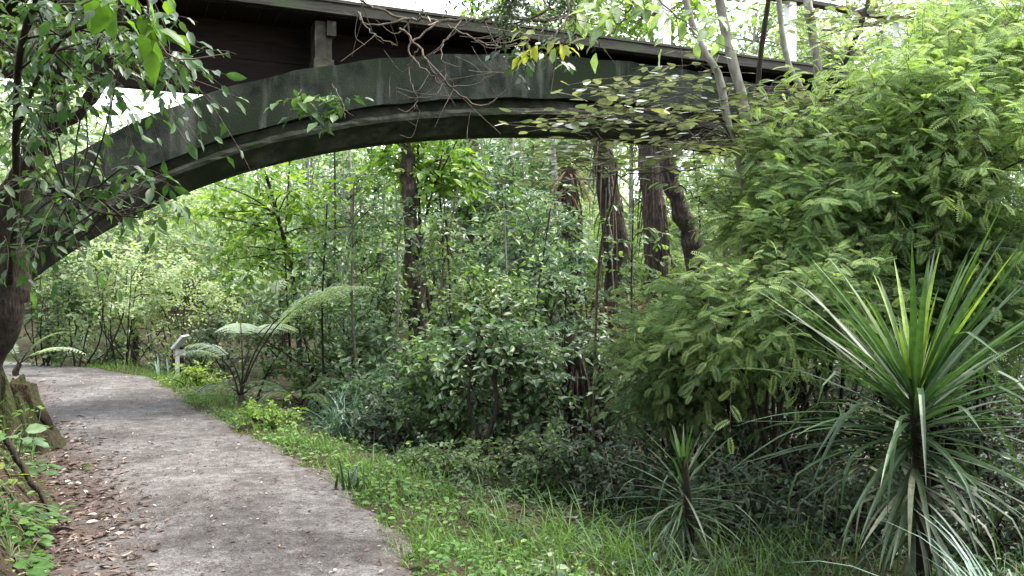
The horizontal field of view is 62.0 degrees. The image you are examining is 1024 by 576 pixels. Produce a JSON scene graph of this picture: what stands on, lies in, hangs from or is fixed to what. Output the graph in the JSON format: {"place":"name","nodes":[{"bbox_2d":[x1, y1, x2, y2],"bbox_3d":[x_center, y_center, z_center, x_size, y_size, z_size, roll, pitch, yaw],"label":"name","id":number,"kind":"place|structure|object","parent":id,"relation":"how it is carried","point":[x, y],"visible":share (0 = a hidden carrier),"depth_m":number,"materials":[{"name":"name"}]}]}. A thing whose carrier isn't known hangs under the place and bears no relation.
{"place":"outdoors","nodes":[
{"label":"outdoors","id":0,"kind":"place"},
{"bbox_2d":[3,361,413,575],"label":"path","id":1,"kind":"structure","parent":0,"point":[170,557],"depth_m":6.19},
{"bbox_2d":[0,229,1023,575],"bbox_3d":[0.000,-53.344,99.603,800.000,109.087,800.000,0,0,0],"label":"ground","id":2,"kind":"structure","parent":0,"point":[24,343],"depth_m":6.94,"materials":[{"name":"green plant"}]},
{"bbox_2d":[0,494,55,546],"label":"bank plant","id":3,"kind":"object","parent":2,"relation":"on","point":[46,539],"visible":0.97,"depth_m":5.02,"materials":[{"name":"green plant"}]},
{"bbox_2d":[0,519,60,575],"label":"bank plant","id":4,"kind":"object","parent":2,"relation":"on","point":[39,563],"visible":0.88,"depth_m":4.65,"materials":[{"name":"green plant"}]},
{"bbox_2d":[0,366,66,454],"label":"tree stump","id":5,"kind":"object","parent":2,"relation":"on","point":[19,390],"visible":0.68,"depth_m":7.90,"materials":[{"name":"brown wood"}]},
{"bbox_2d":[0,478,78,526],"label":"bank plant","id":6,"kind":"object","parent":2,"relation":"on","point":[48,516],"visible":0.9,"depth_m":5.31,"materials":[{"name":"green plant"}]},
{"bbox_2d":[7,257,108,367],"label":"shrub","id":7,"kind":"object","parent":2,"relation":"on","point":[47,357],"visible":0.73,"depth_m":15.73,"materials":[{"name":"green plant"}]},
{"bbox_2d":[24,147,182,355],"bbox_3d":[-9.491,-0.763,19.152,4.245,4.628,3.326,0,0,0],"label":"broadleaf tree","id":8,"kind":"object","parent":2,"relation":"on","point":[118,240],"visible":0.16,"depth_m":19.27,"materials":[{"name":"green plant"}]},
{"bbox_2d":[49,309,174,364],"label":"shrub","id":9,"kind":"object","parent":2,"relation":"on","point":[92,336],"visible":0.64,"depth_m":17.37,"materials":[{"name":"green plant"}]},
{"bbox_2d":[55,237,192,366],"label":"shrub","id":10,"kind":"object","parent":2,"relation":"on","point":[128,265],"visible":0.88,"depth_m":16.17,"materials":[{"name":"green plant"}]},
{"bbox_2d":[0,0,260,393],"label":"tree","id":11,"kind":"object","parent":2,"relation":"on","point":[21,196],"visible":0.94,"depth_m":5.04,"materials":[{"name":"green plant"}]},
{"bbox_2d":[34,0,228,85],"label":"overhanging branch","id":12,"kind":"object","parent":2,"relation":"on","point":[99,16],"visible":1,"depth_m":2.44,"materials":[{"name":"green plant"}]},
{"bbox_2d":[78,191,267,343],"bbox_3d":[-8.740,-0.883,20.537,5.261,4.664,3.152,0,0,0],"label":"broadleaf tree","id":13,"kind":"object","parent":2,"relation":"on","point":[142,223],"visible":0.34,"depth_m":20.72,"materials":[{"name":"green plant"}]},
{"bbox_2d":[103,249,248,368],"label":"shrub","id":14,"kind":"object","parent":2,"relation":"on","point":[215,297],"visible":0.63,"depth_m":17.30,"materials":[{"name":"green plant"}]},
{"bbox_2d":[153,360,232,387],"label":"shrub","id":15,"kind":"object","parent":2,"relation":"on","point":[187,373],"visible":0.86,"depth_m":12.96,"materials":[{"name":"green plant"}]},
{"bbox_2d":[148,311,262,376],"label":"shrub","id":16,"kind":"object","parent":2,"relation":"on","point":[213,340],"visible":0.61,"depth_m":16.50,"materials":[{"name":"green plant"}]},
{"bbox_2d":[167,162,355,384],"bbox_3d":[-4.506,-0.407,15.461,3.158,4.545,2.593,0,0,23],"label":"broadleaf tree","id":17,"kind":"object","parent":2,"relation":"on","point":[254,224],"visible":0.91,"depth_m":15.40,"materials":[{"name":"green plant"}]},
{"bbox_2d":[223,394,309,431],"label":"shrub","id":18,"kind":"object","parent":2,"relation":"on","point":[269,415],"visible":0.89,"depth_m":9.34,"materials":[{"name":"green plant"}]},
{"bbox_2d":[213,266,338,373],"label":"tree fern","id":19,"kind":"object","parent":2,"relation":"on","point":[283,337],"visible":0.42,"depth_m":16.94,"materials":[{"name":"green plant"}]},
{"bbox_2d":[175,285,381,406],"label":"tree fern","id":20,"kind":"object","parent":2,"relation":"on","point":[295,308],"visible":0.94,"depth_m":11.39,"materials":[{"name":"green plant"}]},
{"bbox_2d":[218,260,370,411],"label":"shrub","id":21,"kind":"object","parent":2,"relation":"on","point":[300,374],"visible":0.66,"depth_m":12.62,"materials":[{"name":"green plant"}]},
{"bbox_2d":[240,376,350,417],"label":"ground fern","id":22,"kind":"object","parent":2,"relation":"on","point":[311,392],"visible":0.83,"depth_m":10.56,"materials":[{"name":"green plant"}]},
{"bbox_2d":[283,201,360,416],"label":"sapling","id":23,"kind":"object","parent":2,"relation":"on","point":[326,253],"visible":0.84,"depth_m":11.70,"materials":[{"name":"green plant"}]},
{"bbox_2d":[282,214,405,378],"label":"shrub","id":24,"kind":"object","parent":2,"relation":"on","point":[327,274],"visible":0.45,"depth_m":15.35,"materials":[{"name":"green plant"}]},
{"bbox_2d":[293,379,398,441],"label":"sedge tuft","id":25,"kind":"object","parent":2,"relation":"on","point":[337,425],"visible":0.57,"depth_m":9.53,"materials":[{"name":"green plant"}]},
{"bbox_2d":[280,149,423,329],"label":"broadleaf tree","id":26,"kind":"object","parent":2,"relation":"on","point":[373,203],"visible":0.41,"depth_m":19.48,"materials":[{"name":"green plant"}]},
{"bbox_2d":[302,181,402,403],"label":"sapling","id":27,"kind":"object","parent":2,"relation":"on","point":[343,237],"visible":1,"depth_m":10.97,"materials":[{"name":"green plant"}]},
{"bbox_2d":[0,369,707,575],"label":"creeping herbs","id":28,"kind":"object","parent":2,"relation":"on","point":[476,563],"visible":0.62,"depth_m":5.94,"materials":[{"name":"green plant"}]},
{"bbox_2d":[311,342,420,434],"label":"shrub","id":29,"kind":"object","parent":2,"relation":"on","point":[375,382],"visible":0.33,"depth_m":10.47,"materials":[{"name":"green plant"}]},
{"bbox_2d":[302,292,437,419],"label":"shrub","id":30,"kind":"object","parent":2,"relation":"on","point":[368,344],"visible":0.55,"depth_m":11.79,"materials":[{"name":"green plant"}]},
{"bbox_2d":[329,244,427,378],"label":"shrub","id":31,"kind":"object","parent":2,"relation":"on","point":[390,280],"visible":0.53,"depth_m":13.49,"materials":[{"name":"green plant"}]},
{"bbox_2d":[348,180,439,375],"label":"sapling","id":32,"kind":"object","parent":2,"relation":"on","point":[400,213],"visible":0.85,"depth_m":11.42,"materials":[{"name":"green plant"}]},
{"bbox_2d":[321,371,469,451],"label":"shrub","id":33,"kind":"object","parent":2,"relation":"on","point":[381,410],"visible":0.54,"depth_m":9.47,"materials":[{"name":"green plant"}]},
{"bbox_2d":[353,138,491,376],"bbox_3d":[-1.770,-0.994,15.543,2.997,5.643,1.635,0,0,9],"label":"mossy tree","id":34,"kind":"object","parent":2,"relation":"on","point":[409,185],"visible":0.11,"depth_m":15.17,"materials":[{"name":"brown plant"}]},
{"bbox_2d":[347,139,499,345],"bbox_3d":[-1.726,-0.680,15.950,3.001,5.033,2.311,0,0,0],"label":"broadleaf tree","id":35,"kind":"object","parent":2,"relation":"on","point":[423,172],"visible":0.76,"depth_m":15.69,"materials":[{"name":"green plant"}]},
{"bbox_2d":[380,187,490,425],"bbox_3d":[-0.920,0.285,10.546,1.311,3.107,1.091,0,0,0],"label":"sapling","id":36,"kind":"object","parent":2,"relation":"on","point":[448,231],"visible":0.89,"depth_m":10.56,"materials":[{"name":"green plant"}]},
{"bbox_2d":[364,301,509,463],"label":"shrub","id":37,"kind":"object","parent":2,"relation":"on","point":[421,367],"visible":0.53,"depth_m":8.97,"materials":[{"name":"green plant"}]},
{"bbox_2d":[405,194,480,387],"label":"sapling","id":38,"kind":"object","parent":2,"relation":"on","point":[435,247],"visible":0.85,"depth_m":10.59,"materials":[{"name":"green plant"}]},
{"bbox_2d":[406,212,493,389],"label":"shrub","id":39,"kind":"object","parent":2,"relation":"on","point":[433,273],"visible":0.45,"depth_m":14.02,"materials":[{"name":"green plant"}]},
{"bbox_2d":[383,427,531,493],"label":"shrub","id":40,"kind":"object","parent":2,"relation":"on","point":[421,455],"visible":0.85,"depth_m":7.43,"materials":[{"name":"green plant"}]},
{"bbox_2d":[407,296,532,475],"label":"understorey tree","id":41,"kind":"object","parent":2,"relation":"on","point":[473,355],"visible":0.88,"depth_m":8.15,"materials":[{"name":"green plant"}]},
{"bbox_2d":[395,243,558,451],"bbox_3d":[-0.430,0.699,9.575,1.784,2.424,1.572,0,0,-19],"label":"shrub","id":42,"kind":"object","parent":2,"relation":"on","point":[512,307],"visible":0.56,"depth_m":9.47,"materials":[{"name":"green plant"}]},
{"bbox_2d":[437,293,546,479],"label":"understorey tree","id":43,"kind":"object","parent":2,"relation":"on","point":[483,341],"visible":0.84,"depth_m":8.06,"materials":[{"name":"green plant"}]},
{"bbox_2d":[464,184,543,423],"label":"sapling","id":44,"kind":"object","parent":2,"relation":"on","point":[506,231],"visible":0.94,"depth_m":10.58,"materials":[{"name":"green plant"}]},
{"bbox_2d":[417,138,595,333],"bbox_3d":[-0.148,-0.983,17.543,3.752,5.491,2.871,0,0,0],"label":"broadleaf tree","id":45,"kind":"object","parent":2,"relation":"on","point":[510,171],"visible":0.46,"depth_m":17.31,"materials":[{"name":"green plant"}]},
{"bbox_2d":[0,0,1023,370],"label":"arch bridge","id":46,"kind":"structure","parent":2,"relation":"on","point":[280,48],"depth_m":10.49,"materials":[{"name":"concrete"}]},
{"bbox_2d":[263,83,374,137],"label":"overhanging branch","id":47,"kind":"object","parent":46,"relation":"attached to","point":[332,116],"visible":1,"depth_m":8.84,"materials":[{"name":"green plant"}]},
{"bbox_2d":[342,0,590,137],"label":"overhanging branch","id":48,"kind":"object","parent":46,"relation":"hanging from","point":[435,21],"visible":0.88,"depth_m":6.36,"materials":[{"name":"brown plant"}]},
{"bbox_2d":[0,0,1023,340],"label":"woodland","id":49,"kind":"object","parent":2,"relation":"on","point":[262,290],"visible":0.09,"depth_m":28.51,"materials":[{"name":"green plant"}]},
{"bbox_2d":[0,368,1023,575],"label":"leaf litter","id":50,"kind":"object","parent":2,"relation":"on","point":[86,538],"visible":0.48,"depth_m":6.02,"materials":[{"name":"brown plant"}]},
{"bbox_2d":[469,295,570,472],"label":"understorey tree","id":51,"kind":"object","parent":2,"relation":"on","point":[551,328],"visible":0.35,"depth_m":8.37,"materials":[{"name":"green plant"}]},
{"bbox_2d":[470,293,574,476],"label":"understorey tree","id":52,"kind":"object","parent":2,"relation":"on","point":[526,340],"visible":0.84,"depth_m":8.16,"materials":[{"name":"green plant"}]},
{"bbox_2d":[423,320,624,480],"bbox_3d":[0.123,1.134,8.697,2.018,1.638,1.794,0,0,0],"label":"shrub","id":53,"kind":"object","parent":2,"relation":"on","point":[534,405],"visible":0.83,"depth_m":8.43,"materials":[{"name":"green plant"}]},
{"bbox_2d":[458,194,592,397],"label":"shrub","id":54,"kind":"object","parent":2,"relation":"on","point":[513,254],"visible":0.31,"depth_m":12.47,"materials":[{"name":"green plant"}]},
{"bbox_2d":[477,184,618,389],"bbox_3d":[0.596,0.054,14.417,2.413,3.599,2.139,0,0,0],"label":"shrub","id":55,"kind":"object","parent":2,"relation":"on","point":[556,213],"visible":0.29,"depth_m":14.29,"materials":[{"name":"green plant"}]},
{"bbox_2d":[475,226,621,422],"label":"shrub","id":56,"kind":"object","parent":2,"relation":"on","point":[571,290],"visible":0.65,"depth_m":10.85,"materials":[{"name":"green plant"}]},
{"bbox_2d":[74,341,1023,575],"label":"undergrowth","id":57,"kind":"object","parent":2,"relation":"on","point":[640,563],"visible":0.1,"depth_m":6.53,"materials":[{"name":"green plant"}]},
{"bbox_2d":[485,415,613,503],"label":"shrub","id":58,"kind":"object","parent":2,"relation":"on","point":[535,457],"visible":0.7,"depth_m":7.29,"materials":[{"name":"green plant"}]},
{"bbox_2d":[447,484,656,575],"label":"sedge tuft","id":59,"kind":"object","parent":2,"relation":"on","point":[543,542],"visible":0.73,"depth_m":5.43,"materials":[{"name":"green plant"}]},
{"bbox_2d":[458,0,652,333],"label":"broadleaf tree","id":60,"kind":"object","parent":2,"relation":"on","point":[463,14],"visible":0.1,"depth_m":23.71,"materials":[{"name":"green plant"}]},
{"bbox_2d":[516,207,596,430],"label":"sapling","id":61,"kind":"object","parent":2,"relation":"on","point":[540,256],"visible":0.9,"depth_m":9.96,"materials":[{"name":"green plant"}]},
{"bbox_2d":[532,162,596,366],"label":"tree fern","id":62,"kind":"object","parent":2,"relation":"on","point":[569,172],"visible":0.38,"depth_m":17.83,"materials":[{"name":"green plant"}]},
{"bbox_2d":[495,86,658,453],"bbox_3d":[0.578,0.146,7.237,1.315,3.389,1.997,0,0,12],"label":"young tree","id":63,"kind":"object","parent":2,"relation":"on","point":[573,153],"visible":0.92,"depth_m":7.04,"materials":[{"name":"green plant"}]},
{"bbox_2d":[557,357,596,467],"bbox_3d":[0.661,1.659,8.612,0.425,1.920,0.403,0,0,0],"label":"tree stump","id":64,"kind":"object","parent":2,"relation":"on","point":[579,386],"visible":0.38,"depth_m":8.51,"materials":[{"name":"wood"}]},
{"bbox_2d":[518,317,664,454],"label":"shrub","id":65,"kind":"object","parent":2,"relation":"on","point":[589,369],"visible":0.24,"depth_m":9.04,"materials":[{"name":"green plant"}]},
{"bbox_2d":[513,418,689,518],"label":"shrub","id":66,"kind":"object","parent":2,"relation":"on","point":[583,486],"visible":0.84,"depth_m":6.94,"materials":[{"name":"green plant"}]},
{"bbox_2d":[568,282,650,412],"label":"shrub","id":67,"kind":"object","parent":2,"relation":"on","point":[609,311],"visible":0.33,"depth_m":12.45,"materials":[{"name":"green plant"}]},
{"bbox_2d":[588,141,641,377],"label":"tree","id":68,"kind":"object","parent":2,"relation":"on","point":[618,224],"visible":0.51,"depth_m":15.32,"materials":[{"name":"brown plant"}]},
{"bbox_2d":[537,495,721,575],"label":"sedge tuft","id":69,"kind":"object","parent":2,"relation":"on","point":[617,552],"visible":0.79,"depth_m":5.29,"materials":[{"name":"green plant"}]},
{"bbox_2d":[583,142,683,284],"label":"broadleaf tree","id":70,"kind":"object","parent":2,"relation":"on","point":[624,170],"visible":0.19,"depth_m":21.83,"materials":[{"name":"green plant"}]},
{"bbox_2d":[598,197,676,343],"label":"sapling","id":71,"kind":"object","parent":2,"relation":"on","point":[626,242],"visible":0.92,"depth_m":10.60,"materials":[{"name":"green plant"}]},
{"bbox_2d":[542,0,742,90],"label":"overhanging branch","id":72,"kind":"object","parent":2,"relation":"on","point":[614,10],"visible":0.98,"depth_m":5.36,"materials":[{"name":"green plant"}]},
{"bbox_2d":[481,0,579,90],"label":"overhanging branch","id":73,"kind":"object","parent":72,"relation":"attached to","point":[563,51],"visible":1,"depth_m":5.00,"materials":[{"name":"green plant"}]},
{"bbox_2d":[485,25,575,89],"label":"overhanging branch","id":74,"kind":"object","parent":73,"relation":"attached to","point":[531,69],"visible":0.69,"depth_m":6.09,"materials":[{"name":"green plant"}]},
{"bbox_2d":[527,0,772,484],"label":"young tree","id":75,"kind":"object","parent":2,"relation":"on","point":[676,148],"visible":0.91,"depth_m":7.16,"materials":[{"name":"green plant"}]},
{"bbox_2d":[603,250,699,367],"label":"shrub","id":76,"kind":"object","parent":2,"relation":"on","point":[627,270],"visible":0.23,"depth_m":13.94,"materials":[{"name":"green plant"}]},
{"bbox_2d":[631,144,672,320],"bbox_3d":[2.965,-1.028,17.990,0.903,5.537,0.705,0,0,0],"label":"trunk","id":77,"kind":"object","parent":2,"relation":"on","point":[653,209],"visible":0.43,"depth_m":17.79,"materials":[{"name":"brown plant"}]},
{"bbox_2d":[591,336,726,475],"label":"shrub","id":78,"kind":"object","parent":2,"relation":"on","point":[646,438],"visible":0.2,"depth_m":8.46,"materials":[{"name":"green plant"}]},
{"bbox_2d":[559,0,774,299],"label":"broadleaf tree","id":79,"kind":"object","parent":2,"relation":"on","point":[632,31],"visible":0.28,"depth_m":19.60,"materials":[{"name":"green plant"}]},
{"bbox_2d":[654,146,705,316],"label":"leaning tree","id":80,"kind":"object","parent":2,"relation":"on","point":[681,217],"visible":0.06,"depth_m":16.85,"materials":[{"name":"brown plant"}]},
{"bbox_2d":[586,420,786,575],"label":"cabbage tree","id":81,"kind":"object","parent":2,"relation":"on","point":[682,452],"visible":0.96,"depth_m":5.58,"materials":[{"name":"green plant"}]},
{"bbox_2d":[571,276,818,487],"bbox_3d":[1.653,0.878,7.842,2.198,2.026,2.304,0,0,0],"label":"feathery shrub","id":82,"kind":"object","parent":2,"relation":"on","point":[642,399],"visible":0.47,"depth_m":7.56,"materials":[{"name":"green plant"}]},
{"bbox_2d":[662,152,736,289],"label":"broadleaf tree","id":83,"kind":"object","parent":2,"relation":"on","point":[692,183],"visible":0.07,"depth_m":18.63,"materials":[{"name":"green plant"}]},
{"bbox_2d":[633,0,803,450],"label":"young tree","id":84,"kind":"object","parent":2,"relation":"on","point":[733,67],"visible":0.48,"depth_m":7.87,"materials":[{"name":"green plant"}]},
{"bbox_2d":[663,430,823,556],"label":"shrub","id":85,"kind":"object","parent":2,"relation":"on","point":[730,496],"visible":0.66,"depth_m":6.30,"materials":[{"name":"green plant"}]},
{"bbox_2d":[661,510,828,575],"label":"sedge tuft","id":86,"kind":"object","parent":2,"relation":"on","point":[731,569],"visible":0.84,"depth_m":5.36,"materials":[{"name":"green plant"}]},
{"bbox_2d":[649,353,862,505],"bbox_3d":[2.247,1.436,7.718,1.753,1.779,1.641,0,0,27],"label":"shrub","id":87,"kind":"object","parent":2,"relation":"on","point":[801,456],"visible":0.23,"depth_m":7.40,"materials":[{"name":"green plant"}]},
{"bbox_2d":[683,0,852,158],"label":"broadleaf tree","id":88,"kind":"object","parent":2,"relation":"on","point":[754,34],"visible":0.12,"depth_m":25.83,"materials":[{"name":"green plant"}]},
{"bbox_2d":[598,175,956,506],"bbox_3d":[1.939,0.464,6.789,2.343,2.819,2.786,0,1,-45],"label":"feathery shrub","id":89,"kind":"object","parent":2,"relation":"on","point":[721,316],"visible":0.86,"depth_m":6.42,"materials":[{"name":"green plant"}]},
{"bbox_2d":[695,492,871,575],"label":"sedge tuft","id":90,"kind":"object","parent":2,"relation":"on","point":[785,541],"visible":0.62,"depth_m":5.74,"materials":[{"name":"green plant"}]},
{"bbox_2d":[638,75,960,480],"bbox_3d":[2.497,-0.013,7.302,2.357,3.758,2.662,0,0,-26],"label":"feathery shrub","id":91,"kind":"object","parent":2,"relation":"on","point":[788,172],"visible":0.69,"depth_m":6.87,"materials":[{"name":"green plant"}]},
{"bbox_2d":[717,0,886,475],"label":"young tree","id":92,"kind":"object","parent":2,"relation":"on","point":[804,97],"visible":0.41,"depth_m":7.58,"materials":[{"name":"green plant"}]},
{"bbox_2d":[713,0,891,159],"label":"young tree","id":93,"kind":"object","parent":2,"relation":"on","point":[762,41],"visible":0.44,"depth_m":7.94,"materials":[{"name":"green plant"}]},
{"bbox_2d":[754,0,907,464],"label":"young tree","id":94,"kind":"object","parent":2,"relation":"on","point":[813,38],"visible":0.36,"depth_m":8.74,"materials":[{"name":"green plant"}]},
{"bbox_2d":[746,0,931,70],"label":"broadleaf tree","id":95,"kind":"object","parent":2,"relation":"on","point":[805,38],"visible":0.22,"depth_m":23.12,"materials":[{"name":"green plant"}]},
{"bbox_2d":[746,525,931,575],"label":"sedge tuft","id":96,"kind":"object","parent":2,"relation":"on","point":[820,571],"visible":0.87,"depth_m":5.14,"materials":[{"name":"green plant"}]},
{"bbox_2d":[729,442,1002,564],"bbox_3d":[2.397,1.652,6.219,1.850,1.251,1.719,0,0,0],"label":"shrub","id":97,"kind":"object","parent":2,"relation":"on","point":[805,483],"visible":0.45,"depth_m":6.13,"materials":[{"name":"green plant"}]},
{"bbox_2d":[709,207,1023,575],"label":"cabbage tree","id":98,"kind":"object","parent":2,"relation":"on","point":[911,371],"visible":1,"depth_m":4.89,"materials":[{"name":"green plant"}]},
{"bbox_2d":[715,0,1023,493],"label":"feathery shrub","id":99,"kind":"object","parent":2,"relation":"on","point":[966,110],"visible":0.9,"depth_m":6.51,"materials":[{"name":"green plant"}]},
{"bbox_2d":[811,0,941,438],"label":"young tree","id":100,"kind":"object","parent":2,"relation":"on","point":[866,8],"visible":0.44,"depth_m":8.96,"materials":[{"name":"green plant"}]},
{"bbox_2d":[773,302,1023,493],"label":"shrub","id":101,"kind":"object","parent":2,"relation":"on","point":[846,434],"visible":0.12,"depth_m":7.91,"materials":[{"name":"green plant"}]},
{"bbox_2d":[793,504,1011,575],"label":"sedge tuft","id":102,"kind":"object","parent":2,"relation":"on","point":[970,567],"visible":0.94,"depth_m":4.21,"materials":[{"name":"green plant"}]},
{"bbox_2d":[828,154,1023,516],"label":"feathery shrub","id":103,"kind":"object","parent":2,"relation":"on","point":[1009,312],"visible":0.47,"depth_m":6.40,"materials":[{"name":"green plant"}]},
{"bbox_2d":[837,345,1023,519],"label":"shrub","id":104,"kind":"object","parent":2,"relation":"on","point":[1015,413],"visible":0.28,"depth_m":7.08,"materials":[{"name":"green plant"}]},
{"bbox_2d":[931,429,1023,568],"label":"shrub","id":105,"kind":"object","parent":2,"relation":"on","point":[1012,488],"visible":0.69,"depth_m":5.74,"materials":[{"name":"green plant"}]},
{"bbox_2d":[0,0,1023,222],"label":"sky","id":106,"kind":"structure","parent":0,"point":[434,6],"materials":[{"name":"white"}]},
{"bbox_2d":[414,0,616,85],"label":"overhanging branch","id":107,"kind":"object","parent":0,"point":[508,10],"visible":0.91,"depth_m":5.60,"materials":[{"name":"green plant"}]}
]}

